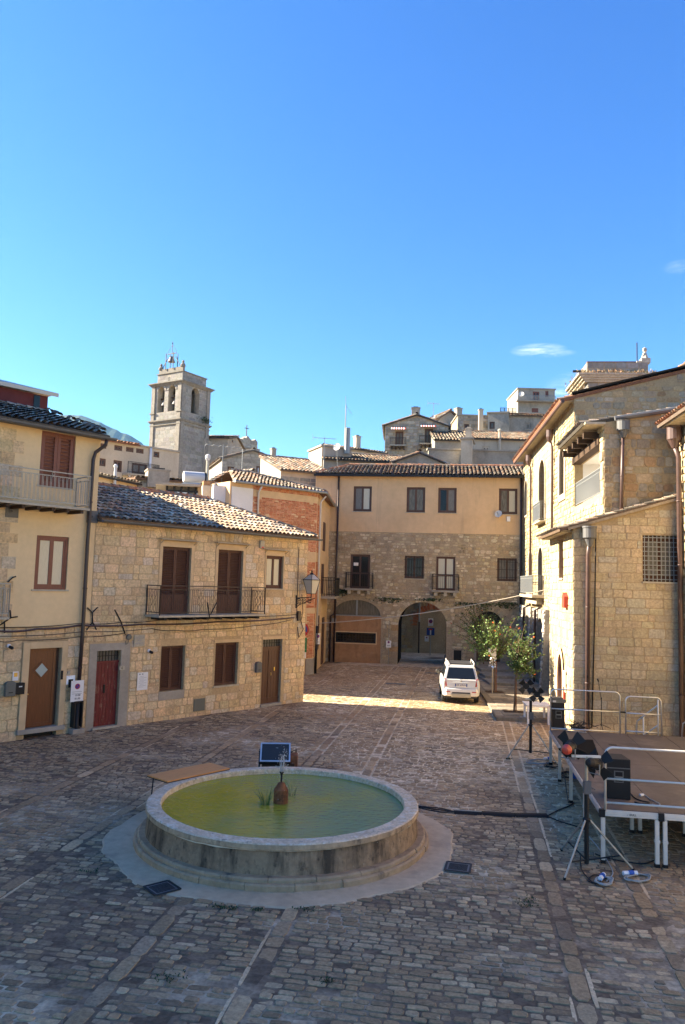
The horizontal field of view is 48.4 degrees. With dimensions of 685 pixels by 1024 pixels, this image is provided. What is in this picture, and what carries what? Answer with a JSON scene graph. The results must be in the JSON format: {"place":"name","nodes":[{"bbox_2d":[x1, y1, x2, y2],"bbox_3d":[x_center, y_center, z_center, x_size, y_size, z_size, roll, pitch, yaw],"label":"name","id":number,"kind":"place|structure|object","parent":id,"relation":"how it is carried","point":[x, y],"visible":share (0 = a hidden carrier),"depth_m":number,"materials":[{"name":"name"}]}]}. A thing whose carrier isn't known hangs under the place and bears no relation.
{"place":"outdoors","nodes":[
{"label":"outdoors","id":0,"kind":"place"},
{"bbox_2d":[60,415,142,444],"bbox_3d":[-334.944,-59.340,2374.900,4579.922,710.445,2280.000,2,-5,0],"label":"mountain","id":1,"kind":"structure","parent":0,"point":[114,433],"depth_m":2616.00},
{"bbox_2d":[0,652,684,1023],"bbox_3d":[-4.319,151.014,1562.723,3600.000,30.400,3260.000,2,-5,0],"label":"ground","id":2,"kind":"structure","parent":0,"point":[258,978],"depth_m":11.63,"materials":[{"name":"stone"}]},
{"bbox_2d":[0,379,58,408],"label":"maroon house","id":3,"kind":"structure","parent":2,"relation":"on","point":[21,394],"depth_m":28.77,"materials":[{"name":"paint"}]},
{"bbox_2d":[33,395,39,407],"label":"window","id":4,"kind":"structure","parent":3,"relation":"in","point":[36,403],"depth_m":29.05,"materials":[{"name":"grey glass"}]},
{"bbox_2d":[0,400,117,742],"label":"yellow house","id":5,"kind":"structure","parent":2,"relation":"on","point":[49,470],"depth_m":23.86,"materials":[{"name":"paint"}]},
{"bbox_2d":[4,681,15,696],"bbox_3d":[-9.943,5.284,22.785,0.142,0.440,0.300,-3,-7,42],"label":"letter box","id":6,"kind":"object","parent":5,"relation":"attached to","point":[9,688],"visible":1,"depth_m":22.72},
{"bbox_2d":[15,682,24,694],"bbox_3d":[-9.752,5.328,22.996,0.142,0.340,0.280,-3,-7,42],"label":"letter box","id":7,"kind":"object","parent":5,"relation":"attached to","point":[20,687],"visible":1,"depth_m":22.96,"materials":[{"name":"metal"}]},
{"bbox_2d":[25,648,55,727],"bbox_3d":[-9.396,5.444,23.676,0.120,2.389,0.909,-3,-7,42],"label":"door","id":8,"kind":"structure","parent":5,"relation":"in","point":[40,693],"depth_m":23.69,"materials":[{"name":"brown wood"}]},
{"bbox_2d":[31,535,68,590],"bbox_3d":[-9.211,1.618,24.056,0.220,1.747,1.215,-3,-7,42],"label":"window","id":9,"kind":"structure","parent":5,"relation":"in","point":[51,551],"depth_m":24.07,"materials":[{"name":"red wood"}]},
{"bbox_2d":[39,431,74,488],"bbox_3d":[-9.182,-1.645,24.396,0.160,1.750,1.156,-3,-7,42],"label":"window","id":10,"kind":"structure","parent":5,"relation":"in","point":[57,450],"depth_m":24.36,"materials":[{"name":"red wood"}]},
{"bbox_2d":[70,680,83,701],"bbox_3d":[-8.447,5.703,24.267,0.021,0.660,0.440,-3,-7,42],"label":"parking notice","id":11,"kind":"object","parent":5,"relation":"attached to","point":[77,689],"visible":1,"depth_m":24.27,"materials":[{"name":"metal"}]},
{"bbox_2d":[98,464,141,486],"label":"house","id":12,"kind":"structure","parent":2,"relation":"on","point":[109,478],"depth_m":44.11,"materials":[{"name":"yellow paint"}]},
{"bbox_2d":[99,440,180,477],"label":"terrace house","id":13,"kind":"structure","parent":2,"relation":"on","point":[130,458],"depth_m":60.28,"materials":[{"name":"beige paint"}]},
{"bbox_2d":[113,460,121,471],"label":"window","id":14,"kind":"structure","parent":13,"relation":"in","point":[119,463],"depth_m":59.57,"materials":[{"name":"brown wood"}]},
{"bbox_2d":[132,463,146,474],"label":"window","id":15,"kind":"structure","parent":13,"relation":"in","point":[134,465],"depth_m":60.71,"materials":[{"name":"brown wood"}]},
{"bbox_2d":[128,467,201,489],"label":"house","id":16,"kind":"structure","parent":2,"relation":"on","point":[151,477],"depth_m":46.67,"materials":[{"name":"beige paint"}]},
{"bbox_2d":[148,342,214,478],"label":"bell tower","id":17,"kind":"structure","parent":2,"relation":"on","point":[180,410],"depth_m":82.81,"materials":[{"name":"grey stone"}]},
{"bbox_2d":[81,482,322,730],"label":"stone house","id":18,"kind":"structure","parent":2,"relation":"on","point":[162,556],"depth_m":28.05,"materials":[{"name":"stone"}]},
{"bbox_2d":[93,650,118,726],"bbox_3d":[-7.940,5.906,25.399,0.180,2.613,0.937,-3,-7,42],"label":"door","id":19,"kind":"structure","parent":18,"relation":"in","point":[107,661],"depth_m":25.39,"materials":[{"name":"red paint"}]},
{"bbox_2d":[134,634,144,646],"bbox_3d":[-6.988,4.424,26.221,0.029,0.400,0.420,-3,-7,42],"label":"street plaque","id":20,"kind":"object","parent":18,"relation":"attached to","point":[139,640],"visible":1,"depth_m":26.21,"materials":[{"name":"stone"}]},
{"bbox_2d":[137,672,147,689],"bbox_3d":[-6.893,5.830,26.261,0.008,0.600,0.420,-3,-7,42],"label":"poster","id":21,"kind":"object","parent":18,"relation":"attached to","point":[142,680],"visible":1,"depth_m":26.26,"materials":[{"name":"paper"}]},
{"bbox_2d":[0,619,291,636],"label":"wall cable","id":22,"kind":"object","parent":18,"relation":"attached to","point":[141,629],"depth_m":26.06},
{"bbox_2d":[0,617,294,632],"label":"wall cable","id":23,"kind":"object","parent":18,"relation":"attached to","point":[138,624],"depth_m":25.93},
{"bbox_2d":[0,614,297,627],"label":"wall cable","id":24,"kind":"object","parent":18,"relation":"attached to","point":[117,622],"depth_m":25.41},
{"bbox_2d":[159,645,182,690],"bbox_3d":[-6.239,5.603,27.385,0.160,1.607,1.034,-3,-7,42],"label":"window","id":25,"kind":"structure","parent":18,"relation":"in","point":[171,656],"depth_m":27.38,"materials":[{"name":"brown wood"}]},
{"bbox_2d":[160,546,189,613],"bbox_3d":[-6.147,2.491,27.621,0.160,2.425,1.248,-3,-7,42],"label":"window","id":26,"kind":"structure","parent":18,"relation":"in","point":[175,565],"depth_m":27.62,"materials":[{"name":"brown wood"}]},
{"bbox_2d":[213,642,238,687],"bbox_3d":[-4.519,5.826,29.159,0.350,1.665,1.241,-3,-7,42],"label":"window","id":27,"kind":"structure","parent":18,"relation":"in","point":[225,654],"depth_m":29.22,"materials":[{"name":"brown wood"}]},
{"bbox_2d":[216,550,241,612],"bbox_3d":[-4.476,2.701,29.480,0.160,2.447,1.229,-3,-7,42],"label":"window","id":28,"kind":"structure","parent":18,"relation":"in","point":[229,562],"depth_m":29.49,"materials":[{"name":"brown wood"}]},
{"bbox_2d":[255,662,261,672],"bbox_3d":[-3.324,6.137,30.154,0.142,0.422,0.260,-3,-7,42],"label":"letter box","id":29,"kind":"object","parent":18,"relation":"attached to","point":[258,667],"visible":1,"depth_m":30.08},
{"bbox_2d":[260,639,279,703],"bbox_3d":[-2.987,6.505,30.892,0.216,2.723,1.121,-3,-7,42],"label":"door","id":30,"kind":"structure","parent":18,"relation":"in","point":[271,648],"depth_m":30.90,"materials":[{"name":"brown wood"}]},
{"bbox_2d":[264,556,283,589],"bbox_3d":[-2.838,2.478,31.179,0.260,1.397,1.100,-3,-7,42],"label":"window","id":31,"kind":"structure","parent":18,"relation":"in","point":[273,564],"depth_m":31.24,"materials":[{"name":"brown wood"}]},
{"bbox_2d":[296,553,303,637],"bbox_3d":[-1.759,3.384,32.134,0.396,3.817,0.110,7,-7,-44],"label":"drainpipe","id":32,"kind":"object","parent":18,"relation":"attached to","point":[299,617],"visible":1,"depth_m":32.00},
{"bbox_2d":[295,570,319,607],"bbox_3d":[-1.449,3.242,32.042,0.710,1.620,0.752,-3,-7,42],"label":"street lamp","id":33,"kind":"object","parent":18,"relation":"attached to","point":[311,582],"visible":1,"depth_m":31.98,"materials":[{"name":"glass"}]},
{"bbox_2d":[209,435,245,462],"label":"church transept","id":34,"kind":"structure","parent":2,"relation":"on","point":[231,441],"depth_m":85.21,"materials":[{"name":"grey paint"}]},
{"bbox_2d":[209,468,255,480],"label":"gable house","id":35,"kind":"structure","parent":2,"relation":"on","point":[224,472],"depth_m":52.18,"materials":[{"name":"grey paint"}]},
{"bbox_2d":[209,447,267,479],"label":"rubble house","id":36,"kind":"structure","parent":2,"relation":"on","point":[251,459],"depth_m":72.54,"materials":[{"name":"grey paint"}]},
{"bbox_2d":[240,425,259,450],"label":"baroque front","id":37,"kind":"object","parent":2,"relation":"on","point":[247,442],"visible":0.17,"depth_m":94.68,"materials":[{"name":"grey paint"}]},
{"bbox_2d":[197,468,339,674],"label":"brick house","id":38,"kind":"structure","parent":2,"relation":"on","point":[302,506],"depth_m":41.78,"materials":[{"name":"brick"}]},
{"bbox_2d":[201,481,214,496],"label":"roof chimney","id":39,"kind":"object","parent":38,"relation":"on","point":[205,488],"visible":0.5,"depth_m":40.12,"materials":[{"name":"beige paint"}]},
{"bbox_2d":[211,485,225,502],"bbox_3d":[-6.032,-0.586,39.315,1.370,2.170,0.700,3,-6,-17],"label":"roof chimney","id":40,"kind":"object","parent":38,"relation":"on","point":[218,492],"visible":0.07,"depth_m":38.91,"materials":[{"name":"white paint"}]},
{"bbox_2d":[318,589,547,623],"bbox_3d":[4.433,5.003,40.044,12.404,2.286,0.040,-1,-6,22],"label":"overhead cable","id":41,"kind":"object","parent":38,"relation":"attached to","point":[437,610],"visible":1,"depth_m":39.82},
{"bbox_2d":[258,742,297,766],"bbox_3d":[-1.552,6.135,18.285,0.938,1.099,0.544,2,-5,-4],"label":"information board","id":42,"kind":"object","parent":2,"relation":"on","point":[269,754],"visible":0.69,"depth_m":18.23,"materials":[{"name":"metal"}]},
{"bbox_2d":[258,453,326,486],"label":"block house","id":43,"kind":"structure","parent":2,"relation":"on","point":[298,470],"depth_m":53.02,"materials":[{"name":"beige paint"}]},
{"bbox_2d":[78,758,538,983],"bbox_3d":[1.962,6.470,15.205,6.120,0.035,14.522,-4,-7,44],"label":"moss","id":44,"kind":"object","parent":2,"relation":"on","point":[255,909],"visible":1,"depth_m":11.62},
{"bbox_2d":[307,427,353,466],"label":"white house","id":45,"kind":"structure","parent":2,"relation":"on","point":[317,453],"depth_m":61.16,"materials":[{"name":"beige paint"}]},
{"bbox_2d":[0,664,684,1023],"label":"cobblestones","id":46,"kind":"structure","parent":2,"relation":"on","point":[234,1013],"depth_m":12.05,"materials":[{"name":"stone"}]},
{"bbox_2d":[147,763,229,794],"bbox_3d":[-3.408,6.129,16.883,0.728,0.746,1.718,-3,-7,41],"label":"table","id":47,"kind":"object","parent":46,"relation":"on","point":[175,775],"visible":0.77,"depth_m":16.78,"materials":[{"name":"brown wood"}]},
{"bbox_2d":[101,810,453,908],"bbox_3d":[-1.175,6.388,15.101,6.897,0.045,6.884,2,-5,0],"label":"cement apron","id":48,"kind":"object","parent":46,"relation":"on","point":[136,869],"visible":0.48,"depth_m":12.80,"materials":[{"name":"concrete"}]},
{"bbox_2d":[143,880,181,895],"bbox_3d":[-2.908,6.067,12.276,0.470,0.039,0.470,6,-7,-40],"label":"drain grate","id":49,"kind":"object","parent":48,"relation":"on","point":[162,888],"visible":1,"depth_m":12.26,"materials":[{"name":"metal"}]},
{"bbox_2d":[133,745,427,892],"bbox_3d":[-1.155,5.537,15.178,5.721,1.735,5.740,2,-5,0],"label":"fountain","id":50,"kind":"object","parent":48,"relation":"on","point":[323,829],"visible":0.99,"depth_m":13.69,"materials":[{"name":"stone"}]},
{"bbox_2d":[256,783,274,805],"bbox_3d":[-1.528,5.597,15.066,0.628,0.473,0.523,2,-5,0],"label":"water reed","id":51,"kind":"object","parent":50,"relation":"in","point":[264,799],"visible":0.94,"depth_m":15.05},
{"bbox_2d":[444,861,471,874],"bbox_3d":[2.058,6.329,13.558,0.470,0.039,0.470,0,-5,14],"label":"drain grate","id":52,"kind":"object","parent":46,"relation":"in","point":[457,867],"visible":1,"depth_m":13.53,"materials":[{"name":"metal"}]},
{"bbox_2d":[436,658,479,702],"bbox_3d":[5.208,7.468,34.224,1.993,1.750,3.655,1,-5,5],"label":"parked car","id":53,"kind":"object","parent":46,"relation":"on","point":[458,678],"visible":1,"depth_m":32.62,"materials":[{"name":"white metal"}]},
{"bbox_2d":[454,809,548,817],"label":"cable ramp","id":54,"kind":"structure","parent":46,"relation":"on","point":[502,814],"depth_m":16.76,"materials":[{"name":"rubber"}]},
{"bbox_2d":[507,679,557,764],"bbox_3d":[5.763,6.136,22.781,1.487,2.347,1.385,0,-6,21],"label":"light stand","id":55,"kind":"object","parent":46,"relation":"on","point":[535,695],"visible":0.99,"depth_m":22.49,"materials":[{"name":"metal"}]},
{"bbox_2d":[557,730,634,880],"bbox_3d":[4.345,5.272,14.130,1.541,2.379,1.289,4,-6,-21],"label":"light stand","id":56,"kind":"object","parent":46,"relation":"on","point":[594,762],"visible":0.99,"depth_m":13.96,"materials":[{"name":"metal"}]},
{"bbox_2d":[594,876,613,885],"bbox_3d":[4.492,6.333,13.097,0.302,0.048,0.510,-1,-6,27],"label":"power cable","id":57,"kind":"object","parent":46,"relation":"on","point":[611,879],"visible":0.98,"depth_m":13.01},
{"bbox_2d":[548,689,684,868],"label":"stage","id":58,"kind":"object","parent":46,"relation":"on","point":[657,767],"visible":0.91,"depth_m":16.76,"materials":[{"name":"metal"}]},
{"bbox_2d":[551,702,564,729],"bbox_3d":[6.231,5.908,22.166,0.345,0.745,0.436,2,-5,0],"label":"loudspeaker","id":59,"kind":"object","parent":58,"relation":"on","point":[557,718],"visible":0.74,"depth_m":21.96,"materials":[{"name":"plastic"}]},
{"bbox_2d":[548,696,565,702],"bbox_3d":[6.254,5.459,22.183,0.420,0.150,0.326,2,-5,-3],"label":"amplifier","id":60,"kind":"object","parent":59,"relation":"on","point":[556,699],"visible":0.97,"depth_m":22.05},
{"bbox_2d":[566,719,587,728],"bbox_3d":[6.740,6.120,21.960,0.579,0.284,0.387,2,-5,0],"label":"wire tangle","id":61,"kind":"object","parent":58,"relation":"on","point":[573,725],"visible":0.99,"depth_m":21.92,"materials":[{"name":"brown metal"}]},
{"bbox_2d":[563,739,597,756],"bbox_3d":[5.817,5.752,18.612,0.740,0.372,0.440,2,-5,-6],"label":"stage monitor","id":62,"kind":"object","parent":58,"relation":"on","point":[588,746],"visible":0.45,"depth_m":18.52,"materials":[{"name":"black plastic"}]},
{"bbox_2d":[606,753,630,799],"bbox_3d":[5.405,5.214,15.047,0.442,0.755,0.536,1,-5,9],"label":"loudspeaker","id":63,"kind":"object","parent":58,"relation":"on","point":[618,766],"visible":0.82,"depth_m":14.80,"materials":[{"name":"plastic"}]},
{"bbox_2d":[624,873,650,881],"bbox_3d":[5.147,6.368,13.268,0.550,0.047,0.411,2,-5,0],"label":"power cable","id":64,"kind":"object","parent":46,"relation":"on","point":[631,880],"visible":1,"depth_m":13.22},
{"bbox_2d":[622,870,637,875],"bbox_3d":[5.066,6.362,13.421,0.260,0.091,0.096,2,-5,-6],"label":"power plug","id":65,"kind":"object","parent":64,"relation":"attached to","point":[628,872],"visible":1,"depth_m":13.39,"materials":[{"name":"white plastic"}]},
{"bbox_2d":[323,435,387,455],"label":"long roof house","id":66,"kind":"structure","parent":2,"relation":"on","point":[357,444],"depth_m":71.40,"materials":[{"name":"beige paint"}]},
{"bbox_2d":[321,452,404,469],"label":"house","id":67,"kind":"structure","parent":2,"relation":"on","point":[330,462],"depth_m":60.62,"materials":[{"name":"grey paint"}]},
{"bbox_2d":[382,406,451,456],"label":"awning house","id":68,"kind":"structure","parent":2,"relation":"on","point":[407,435],"depth_m":76.83,"materials":[{"name":"grey"}]},
{"bbox_2d":[395,432,402,444],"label":"window","id":69,"kind":"structure","parent":68,"relation":"in","point":[398,434],"depth_m":77.01,"materials":[{"name":"brown wood"}]},
{"bbox_2d":[425,429,432,442],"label":"window","id":70,"kind":"structure","parent":68,"relation":"in","point":[427,438],"depth_m":76.80,"materials":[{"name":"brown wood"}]},
{"bbox_2d":[389,449,447,465],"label":"grey gable house","id":71,"kind":"structure","parent":2,"relation":"on","point":[418,457],"depth_m":59.23,"materials":[{"name":"paint"}]},
{"bbox_2d":[313,463,524,663],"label":"arch house","id":72,"kind":"structure","parent":2,"relation":"on","point":[403,537],"depth_m":48.55,"materials":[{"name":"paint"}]},
{"bbox_2d":[335,631,376,644],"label":"window","id":73,"kind":"structure","parent":72,"relation":"in","point":[353,637],"depth_m":48.59,"materials":[{"name":"metal"}]},
{"bbox_2d":[333,600,380,616],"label":"lunette window","id":74,"kind":"structure","parent":72,"relation":"in","point":[351,607],"depth_m":48.86,"materials":[{"name":"grey glass"}]},
{"bbox_2d":[350,554,369,588],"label":"window","id":75,"kind":"structure","parent":72,"relation":"in","point":[363,561],"depth_m":49.05,"materials":[{"name":"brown wood"}]},
{"bbox_2d":[352,486,371,511],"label":"window","id":76,"kind":"structure","parent":72,"relation":"in","point":[362,502],"depth_m":49.44,"materials":[{"name":"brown wood"}]},
{"bbox_2d":[403,556,424,579],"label":"window","id":77,"kind":"structure","parent":72,"relation":"in","point":[414,565],"depth_m":48.64,"materials":[{"name":"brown wood"}]},
{"bbox_2d":[405,487,424,512],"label":"window","id":78,"kind":"structure","parent":72,"relation":"in","point":[415,495],"depth_m":48.99,"materials":[{"name":"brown wood"}]},
{"bbox_2d":[436,557,454,590],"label":"window","id":79,"kind":"structure","parent":72,"relation":"in","point":[444,565],"depth_m":48.33,"materials":[{"name":"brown wood"}]},
{"bbox_2d":[438,488,457,513],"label":"window","id":80,"kind":"structure","parent":72,"relation":"in","point":[447,497],"depth_m":48.72,"materials":[{"name":"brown wood"}]},
{"bbox_2d":[474,626,502,661],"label":"door","id":81,"kind":"structure","parent":72,"relation":"in","point":[476,655],"depth_m":47.51,"materials":[{"name":"brown wood"}]},
{"bbox_2d":[476,611,501,625],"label":"lunette window","id":82,"kind":"structure","parent":72,"relation":"in","point":[489,613],"depth_m":47.79,"materials":[{"name":"glass"}]},
{"bbox_2d":[496,558,517,582],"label":"window","id":83,"kind":"structure","parent":72,"relation":"in","point":[506,569],"depth_m":47.88,"materials":[{"name":"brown wood"}]},
{"bbox_2d":[499,489,518,514],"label":"window","id":84,"kind":"structure","parent":72,"relation":"in","point":[507,497],"depth_m":48.23,"materials":[{"name":"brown wood"}]},
{"bbox_2d":[401,602,445,653],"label":"yard wall","id":85,"kind":"structure","parent":2,"relation":"on","point":[414,631],"depth_m":56.83,"materials":[{"name":"metal"}]},
{"bbox_2d":[427,618,434,654],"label":"sign post","id":86,"kind":"object","parent":2,"relation":"on","point":[430,631],"visible":1,"depth_m":55.05,"materials":[{"name":"metal"}]},
{"bbox_2d":[429,407,462,429],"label":"gable house","id":87,"kind":"structure","parent":2,"relation":"on","point":[447,416],"depth_m":87.90,"materials":[{"name":"grey paint"}]},
{"bbox_2d":[429,430,464,448],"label":"shaded house","id":88,"kind":"structure","parent":2,"relation":"on","point":[448,439],"depth_m":73.48,"materials":[{"name":"grey paint"}]},
{"bbox_2d":[460,427,474,466],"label":"chimney block","id":89,"kind":"structure","parent":2,"relation":"on","point":[467,441],"depth_m":62.19,"materials":[{"name":"beige paint"}]},
{"bbox_2d":[450,408,487,431],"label":"building","id":90,"kind":"structure","parent":2,"relation":"on","point":[479,421],"depth_m":82.27,"materials":[{"name":"paint"}]},
{"bbox_2d":[426,448,522,466],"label":"retaining wall","id":91,"kind":"structure","parent":2,"relation":"on","point":[480,456],"depth_m":63.22,"materials":[{"name":"grey paint"}]},
{"bbox_2d":[463,429,531,449],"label":"tiled house","id":92,"kind":"structure","parent":2,"relation":"on","point":[504,440],"depth_m":70.96,"materials":[{"name":"beige paint"}]},
{"bbox_2d":[487,411,509,432],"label":"sunlit block","id":93,"kind":"structure","parent":2,"relation":"on","point":[497,420],"depth_m":79.00,"materials":[{"name":"grey paint"}]},
{"bbox_2d":[509,413,544,431],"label":"grey hill house","id":94,"kind":"structure","parent":2,"relation":"on","point":[524,422],"depth_m":81.30,"materials":[{"name":"paint"}]},
{"bbox_2d":[506,387,555,413],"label":"summit house","id":95,"kind":"structure","parent":2,"relation":"on","point":[536,400],"depth_m":93.75,"materials":[{"name":"grey paint"}]},
{"bbox_2d":[522,701,549,724],"bbox_3d":[7.271,7.540,28.592,0.900,0.720,0.880,1,-5,3],"label":"plastic table","id":96,"kind":"object","parent":2,"relation":"on","point":[538,704],"visible":0.81,"depth_m":28.25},
{"bbox_2d":[512,365,684,688],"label":"stone palace","id":97,"kind":"structure","parent":2,"relation":"on","point":[581,454],"depth_m":32.35,"materials":[{"name":"stone"}]},
{"bbox_2d":[536,494,678,736],"bbox_3d":[9.648,3.767,28.133,4.206,8.480,5.462,1,-5,6],"label":"stone annex","id":98,"kind":"object","parent":2,"relation":"on","point":[613,619],"visible":0.95,"depth_m":25.98,"materials":[{"name":"beige stone"}]},
{"bbox_2d":[642,535,677,583],"bbox_3d":[10.900,1.632,26.103,1.296,1.639,0.380,1,-5,6],"label":"window","id":99,"kind":"structure","parent":98,"relation":"in","point":[659,552],"depth_m":26.13,"materials":[{"name":"grey metal"}]},
{"bbox_2d":[565,343,657,394],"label":"house","id":100,"kind":"structure","parent":2,"relation":"on","point":[592,374],"depth_m":52.97,"materials":[{"name":"stone"}]},
{"bbox_2d":[655,402,684,736],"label":"side house","id":101,"kind":"structure","parent":2,"relation":"on","point":[672,422],"depth_m":25.59,"materials":[{"name":"stone"}]},
{"bbox_2d":[0,0,684,458],"label":"sky","id":102,"kind":"structure","parent":0,"point":[389,207],"materials":[{"name":"blue"}]},
{"bbox_2d":[478,677,549,722],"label":"pavement","id":103,"kind":"structure","parent":0,"point":[497,703],"depth_m":32.58,"materials":[{"name":"stone"}]},
{"bbox_2d":[448,614,522,691],"bbox_3d":[7.016,6.652,35.867,3.090,3.667,2.964,6,-7,-39],"label":"pomegranate tree","id":104,"kind":"object","parent":103,"relation":"on","point":[492,641],"visible":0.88,"depth_m":35.71,"materials":[{"name":"green plant"}]},
{"bbox_2d":[489,648,495,692],"bbox_3d":[6.960,7.335,35.374,0.370,2.111,0.148,2,-5,0],"label":"wrapped notice","id":105,"kind":"object","parent":104,"relation":"attached to","point":[492,654],"visible":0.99,"depth_m":35.40,"materials":[{"name":"metal"}]},
{"bbox_2d":[471,661,539,686],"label":"terrace steps","id":106,"kind":"structure","parent":103,"relation":"on","point":[505,676],"depth_m":40.59,"materials":[{"name":"stone"}]},
{"bbox_2d":[445,595,507,663],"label":"pomegranate tree","id":107,"kind":"object","parent":106,"relation":"on","point":[474,624],"visible":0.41,"depth_m":44.74,"materials":[{"name":"green plant"}]},
{"bbox_2d":[505,621,544,711],"bbox_3d":[7.254,6.197,30.474,1.670,3.586,1.901,2,-5,0],"label":"pomegranate tree","id":108,"kind":"object","parent":103,"relation":"on","point":[521,655],"visible":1,"depth_m":30.25,"materials":[{"name":"green plant"}]},
{"bbox_3d":[-11.273,4.426,39.016,7.000,8.000,5.000,1,-5,11],"label":"alley house","id":109,"kind":"object","parent":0,"visible":0},
{"bbox_2d":[156,482,201,494],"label":"glazed veranda","id":110,"kind":"object","parent":109,"relation":"on","point":[181,488],"visible":0.24,"depth_m":40.91,"materials":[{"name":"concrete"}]},
{"bbox_2d":[182,471,206,483],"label":"water heater","id":111,"kind":"object","parent":110,"relation":"on","point":[189,477],"visible":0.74,"depth_m":42.31,"materials":[{"name":"white metal"}]},
{"bbox_2d":[205,454,210,480],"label":"flue pipe","id":112,"kind":"object","parent":110,"relation":"on","point":[207,457],"visible":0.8,"depth_m":42.83,"materials":[{"name":"metal"}]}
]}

